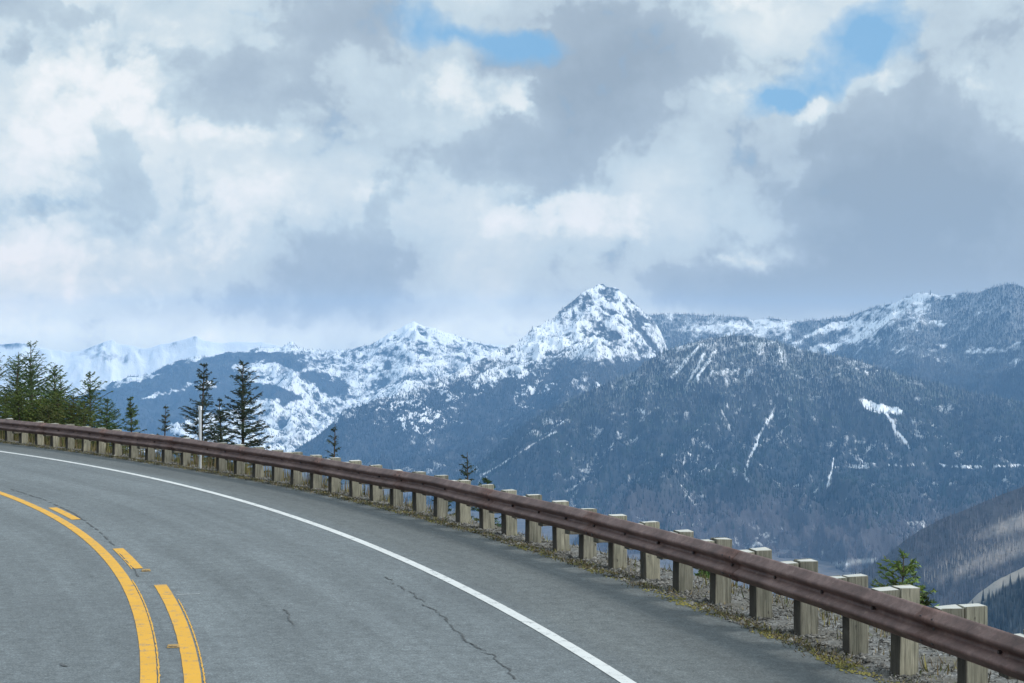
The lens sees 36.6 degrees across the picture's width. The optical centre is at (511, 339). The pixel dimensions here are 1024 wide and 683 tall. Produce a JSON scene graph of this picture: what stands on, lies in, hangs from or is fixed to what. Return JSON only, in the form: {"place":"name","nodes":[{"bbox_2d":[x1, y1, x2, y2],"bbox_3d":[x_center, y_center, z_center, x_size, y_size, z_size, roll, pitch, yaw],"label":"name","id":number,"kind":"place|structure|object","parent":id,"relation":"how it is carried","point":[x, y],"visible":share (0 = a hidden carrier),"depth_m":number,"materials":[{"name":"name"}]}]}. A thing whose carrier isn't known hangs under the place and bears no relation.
{"place":"outdoors","nodes":[
{"label":"outdoors","id":0,"kind":"place"},
{"bbox_2d":[0,322,508,456],"bbox_3d":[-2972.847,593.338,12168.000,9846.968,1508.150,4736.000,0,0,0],"label":"snowy mountain","id":1,"kind":"structure","parent":0,"point":[428,335],"depth_m":12847.34,"materials":[{"name":"white snow"}]},
{"bbox_2d":[24,327,498,456],"bbox_3d":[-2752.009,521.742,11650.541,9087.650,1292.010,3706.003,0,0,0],"label":"forest","id":2,"kind":"object","parent":1,"relation":"on","point":[222,384],"visible":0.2,"depth_m":12814.49,"materials":[{"name":"plant"}]},
{"bbox_2d":[0,336,509,405],"bbox_3d":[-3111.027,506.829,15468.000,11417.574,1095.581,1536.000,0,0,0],"label":"mountain","id":3,"kind":"structure","parent":0,"point":[109,361],"depth_m":15813.89,"materials":[{"name":"white snow"}]},
{"bbox_2d":[0,442,888,682],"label":"road","id":4,"kind":"structure","parent":0,"point":[236,577],"depth_m":16.66,"materials":[{"name":"grey asphalt"}]},
{"bbox_2d":[12,489,114,544],"bbox_3d":[-7.285,2.794,25.146,0.297,0.001,8.885,0,0,-27],"label":"tar mark","id":5,"kind":"object","parent":4,"relation":"on","point":[78,516],"visible":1,"depth_m":24.19,"materials":[{"name":"black asphalt"}]},
{"bbox_2d":[50,507,79,519],"bbox_3d":[-7.223,2.795,25.005,0.152,0.001,1.928,0,0,-27],"label":"dash","id":6,"kind":"object","parent":4,"relation":"on","point":[66,514],"visible":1,"depth_m":24.97,"materials":[{"name":"yellow paint"}]},
{"bbox_2d":[0,491,156,682],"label":"line","id":7,"kind":"object","parent":4,"relation":"on","point":[148,672],"visible":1,"depth_m":16.44,"materials":[{"name":"yellow paint"}]},
{"bbox_2d":[113,548,141,568],"bbox_3d":[-4.932,2.795,19.879,0.151,0.001,1.957,0,0,-21],"label":"dash","id":8,"kind":"object","parent":4,"relation":"on","point":[130,559],"visible":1,"depth_m":19.83,"materials":[{"name":"yellow paint"}]},
{"bbox_2d":[132,580,159,682],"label":"line","id":9,"kind":"object","parent":4,"relation":"on","point":[158,666],"visible":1,"depth_m":14.74,"materials":[{"name":"yellow paint"}]},
{"bbox_2d":[167,644,178,647],"bbox_3d":[-3.092,2.786,14.137,0.110,0.020,0.100,0,0,-11],"label":"pavement marker","id":10,"kind":"object","parent":4,"relation":"on","point":[172,645],"visible":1,"depth_m":14.11,"materials":[{"name":"plastic"}]},
{"bbox_2d":[154,584,201,682],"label":"dash","id":11,"kind":"object","parent":4,"relation":"on","point":[191,667],"visible":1,"depth_m":14.56,"materials":[{"name":"yellow paint"}]},
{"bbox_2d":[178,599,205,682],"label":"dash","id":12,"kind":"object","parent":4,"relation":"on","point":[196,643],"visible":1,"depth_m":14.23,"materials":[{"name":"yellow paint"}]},
{"bbox_2d":[0,451,635,682],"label":"edge line","id":13,"kind":"object","parent":4,"relation":"on","point":[598,663],"visible":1,"depth_m":17.23,"materials":[{"name":"white paint"}]},
{"bbox_2d":[384,576,515,678],"bbox_3d":[-0.706,2.794,15.556,0.136,0.001,5.748,0,0,-15],"label":"road crack","id":14,"kind":"object","parent":4,"relation":"on","point":[459,632],"visible":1,"depth_m":14.76,"materials":[{"name":"black asphalt"}]},
{"bbox_2d":[297,284,667,500],"bbox_3d":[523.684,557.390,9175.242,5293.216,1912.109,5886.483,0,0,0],"label":"rocky peak","id":15,"kind":"structure","parent":0,"point":[590,312],"depth_m":9880.89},
{"bbox_2d":[292,289,666,510],"bbox_3d":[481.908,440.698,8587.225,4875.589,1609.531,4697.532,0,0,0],"label":"forest","id":16,"kind":"object","parent":15,"relation":"on","point":[444,429],"visible":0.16,"depth_m":9418.40,"materials":[{"name":"plant"}]},
{"bbox_2d":[108,443,860,599],"bbox_3d":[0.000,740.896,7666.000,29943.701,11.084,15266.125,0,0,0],"label":"valley floor","id":17,"kind":"structure","parent":0,"point":[827,568],"depth_m":5437.94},
{"bbox_2d":[0,0,1023,352],"label":"sky","id":18,"kind":"structure","parent":0,"point":[324,175],"materials":[{"name":"white"}]},
{"bbox_2d":[0,439,1023,682],"bbox_3d":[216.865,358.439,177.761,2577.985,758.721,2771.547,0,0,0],"label":"ground","id":19,"kind":"structure","parent":0,"point":[835,642],"depth_m":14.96,"materials":[{"name":"grey gravel"}]},
{"bbox_2d":[0,355,25,408],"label":"fir tree","id":20,"kind":"object","parent":19,"relation":"on","point":[1,373],"visible":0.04,"depth_m":53.59,"materials":[{"name":"green plant"}]},
{"bbox_2d":[0,391,29,436],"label":"fir tree","id":21,"kind":"object","parent":19,"relation":"on","point":[6,398],"visible":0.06,"depth_m":46.20,"materials":[{"name":"green plant"}]},
{"bbox_2d":[0,385,37,436],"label":"fir tree","id":22,"kind":"object","parent":19,"relation":"on","point":[17,402],"visible":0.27,"depth_m":45.03,"materials":[{"name":"green plant"}]},
{"bbox_2d":[0,351,57,431],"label":"fir tree","id":23,"kind":"object","parent":19,"relation":"on","point":[17,372],"visible":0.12,"depth_m":48.71,"materials":[{"name":"green plant"}]},
{"bbox_2d":[7,365,50,419],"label":"fir tree","id":24,"kind":"object","parent":19,"relation":"on","point":[33,371],"visible":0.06,"depth_m":48.15,"materials":[{"name":"green plant"}]},
{"bbox_2d":[0,340,72,423],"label":"fir tree","id":25,"kind":"object","parent":19,"relation":"on","point":[37,367],"visible":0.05,"depth_m":51.04,"materials":[{"name":"green plant"}]},
{"bbox_2d":[16,396,59,438],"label":"fir tree","id":26,"kind":"object","parent":19,"relation":"on","point":[38,402],"visible":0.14,"depth_m":44.94,"materials":[{"name":"green plant"}]},
{"bbox_2d":[14,365,78,437],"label":"fir tree","id":27,"kind":"object","parent":19,"relation":"on","point":[53,373],"visible":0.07,"depth_m":46.45,"materials":[{"name":"green plant"}]},
{"bbox_2d":[28,403,68,443],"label":"fir tree","id":28,"kind":"object","parent":19,"relation":"on","point":[50,412],"visible":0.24,"depth_m":43.17,"materials":[{"name":"green plant"}]},
{"bbox_2d":[40,391,74,423],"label":"fir tree","id":29,"kind":"object","parent":19,"relation":"on","point":[55,399],"visible":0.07,"depth_m":45.18,"materials":[{"name":"green plant"}]},
{"bbox_2d":[44,372,79,418],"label":"fir tree","id":30,"kind":"object","parent":19,"relation":"on","point":[60,383],"visible":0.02,"depth_m":50.69,"materials":[{"name":"green plant"}]},
{"bbox_2d":[55,396,95,444],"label":"fir tree","id":31,"kind":"object","parent":19,"relation":"on","point":[68,419],"visible":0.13,"depth_m":43.97,"materials":[{"name":"green plant"}]},
{"bbox_2d":[61,399,111,448],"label":"fir tree","id":32,"kind":"object","parent":19,"relation":"on","point":[82,411],"visible":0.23,"depth_m":41.72,"materials":[{"name":"green plant"}]},
{"bbox_2d":[58,371,126,448],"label":"fir tree","id":33,"kind":"object","parent":19,"relation":"on","point":[90,392],"visible":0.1,"depth_m":44.23,"materials":[{"name":"green plant"}]},
{"bbox_2d":[91,398,123,448],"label":"fir tree","id":34,"kind":"object","parent":19,"relation":"on","point":[106,413],"visible":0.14,"depth_m":42.98,"materials":[{"name":"green plant"}]},
{"bbox_2d":[121,397,146,455],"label":"fir tree","id":35,"kind":"object","parent":19,"relation":"on","point":[131,412],"visible":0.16,"depth_m":41.89,"materials":[{"name":"green plant"}]},
{"bbox_2d":[157,406,172,451],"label":"fir tree","id":36,"kind":"object","parent":19,"relation":"on","point":[164,425],"visible":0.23,"depth_m":42.54,"materials":[{"name":"green plant"}]},
{"bbox_2d":[172,363,220,463],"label":"fir tree","id":37,"kind":"object","parent":19,"relation":"on","point":[203,403],"visible":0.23,"depth_m":40.55,"materials":[{"name":"green plant"}]},
{"bbox_2d":[198,406,201,468],"bbox_3d":[-6.804,2.220,33.807,0.042,1.560,0.124,0,0,-35],"label":"delineator post","id":38,"kind":"object","parent":19,"relation":"on","point":[199,408],"visible":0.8,"depth_m":33.77,"materials":[{"name":"plastic"}]},
{"bbox_2d":[194,397,238,466],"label":"fir tree","id":39,"kind":"object","parent":19,"relation":"on","point":[216,416],"visible":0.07,"depth_m":40.70,"materials":[{"name":"green plant"}]},
{"bbox_2d":[208,360,273,472],"bbox_3d":[-6.626,2.431,37.866,2.364,3.942,2.371,0,0,-38],"label":"fir tree","id":40,"kind":"object","parent":19,"relation":"on","point":[241,394],"visible":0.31,"depth_m":37.70,"materials":[{"name":"green plant"}]},
{"bbox_2d":[323,426,341,484],"bbox_3d":[-3.838,2.883,33.017,0.605,2.204,0.608,0,0,-3],"label":"fir tree","id":41,"kind":"object","parent":19,"relation":"on","point":[334,445],"visible":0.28,"depth_m":32.99,"materials":[{"name":"green plant"}]},
{"bbox_2d":[431,499,454,514],"bbox_3d":[-1.296,3.168,28.228,0.692,1.235,0.803,0,0,-8],"label":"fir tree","id":42,"kind":"object","parent":19,"relation":"on","point":[450,509],"visible":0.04,"depth_m":28.19,"materials":[{"name":"green plant"}]},
{"bbox_2d":[459,452,478,520],"bbox_3d":[-0.721,2.968,27.745,0.478,1.910,0.590,0,0,-42],"label":"fir tree","id":43,"kind":"object","parent":19,"relation":"on","point":[466,473],"visible":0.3,"depth_m":27.78,"materials":[{"name":"green plant"}]},
{"bbox_2d":[472,477,500,526],"bbox_3d":[-0.401,3.093,26.744,1.218,1.491,1.107,0,0,-31],"label":"fir tree","id":44,"kind":"object","parent":19,"relation":"on","point":[485,480],"visible":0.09,"depth_m":26.72,"materials":[{"name":"green plant"}]},
{"bbox_2d":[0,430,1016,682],"bbox_3d":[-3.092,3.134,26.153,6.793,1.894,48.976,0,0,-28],"label":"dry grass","id":45,"kind":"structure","parent":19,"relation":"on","point":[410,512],"depth_m":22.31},
{"bbox_2d":[0,418,1023,682],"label":"guardrail","id":46,"kind":"object","parent":19,"relation":"on","point":[972,640],"visible":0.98,"depth_m":17.28,"materials":[{"name":"metal"}]},
{"bbox_2d":[354,501,899,682],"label":"moss","id":47,"kind":"object","parent":19,"relation":"on","point":[817,658],"visible":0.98,"depth_m":14.70,"materials":[{"name":"green plant"}]},
{"bbox_2d":[694,569,709,578],"bbox_3d":[2.484,3.283,20.136,0.608,0.773,0.620,0,0,31],"label":"fir tree","id":48,"kind":"object","parent":19,"relation":"on","point":[705,572],"visible":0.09,"depth_m":20.09,"materials":[{"name":"green plant"}]},
{"bbox_2d":[870,547,938,605],"bbox_3d":[4.180,2.928,16.654,0.882,1.387,1.014,0,0,11],"label":"fir tree","id":49,"kind":"object","parent":19,"relation":"on","point":[903,571],"visible":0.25,"depth_m":16.68,"materials":[{"name":"green plant"}]},
{"bbox_2d":[920,592,936,606],"bbox_3d":[4.463,3.244,16.779,0.754,1.141,0.711,0,0,9],"label":"fir tree","id":50,"kind":"object","parent":19,"relation":"on","point":[927,602],"visible":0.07,"depth_m":16.77,"materials":[{"name":"green plant"}]},
{"bbox_2d":[429,335,1023,572],"bbox_3d":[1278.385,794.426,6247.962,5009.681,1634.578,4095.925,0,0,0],"label":"wooded hill","id":51,"kind":"structure","parent":0,"point":[739,532],"depth_m":6637.52,"materials":[{"name":"plant"}]},
{"bbox_2d":[426,332,1023,537],"bbox_3d":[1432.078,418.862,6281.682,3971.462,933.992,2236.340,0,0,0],"label":"forest","id":52,"kind":"object","parent":51,"relation":"on","point":[847,379],"visible":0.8,"depth_m":6757.34,"materials":[{"name":"plant"}]},
{"bbox_2d":[572,466,994,573],"bbox_3d":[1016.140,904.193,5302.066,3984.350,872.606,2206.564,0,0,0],"label":"bare woodland","id":53,"kind":"object","parent":51,"relation":"on","point":[824,523],"visible":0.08,"depth_m":5552.95,"materials":[{"name":"grey plant"}]},
{"bbox_2d":[650,284,1023,401],"bbox_3d":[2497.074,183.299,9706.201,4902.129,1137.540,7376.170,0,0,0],"label":"frosted ridge","id":54,"kind":"structure","parent":0,"point":[851,332],"depth_m":10133.68,"materials":[{"name":"white snow"}]},
{"bbox_2d":[649,281,1023,400],"bbox_3d":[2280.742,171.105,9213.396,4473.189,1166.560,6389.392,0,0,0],"label":"forest","id":55,"kind":"object","parent":54,"relation":"on","point":[912,357],"visible":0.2,"depth_m":9589.48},
{"bbox_2d":[858,486,1023,607],"bbox_3d":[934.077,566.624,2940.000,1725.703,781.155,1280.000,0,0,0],"label":"woodland spur","id":56,"kind":"structure","parent":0,"point":[989,505],"depth_m":3209.31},
{"bbox_2d":[843,487,1023,606],"bbox_3d":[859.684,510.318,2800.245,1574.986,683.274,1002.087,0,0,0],"label":"bare woodland","id":57,"kind":"object","parent":56,"relation":"on","point":[973,570],"visible":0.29,"depth_m":3177.40,"materials":[{"name":"grey plant"}]},
{"bbox_2d":[968,567,1023,633],"bbox_3d":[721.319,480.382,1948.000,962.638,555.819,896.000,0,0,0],"label":"bare rim","id":58,"kind":"object","parent":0,"point":[994,586],"visible":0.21,"depth_m":2182.76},
{"bbox_2d":[972,574,1023,633],"bbox_3d":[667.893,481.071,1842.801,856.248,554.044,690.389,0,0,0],"label":"forest","id":59,"kind":"object","parent":58,"relation":"on","point":[1000,620],"visible":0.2,"depth_m":2146.61,"materials":[{"name":"plant"}]}
]}

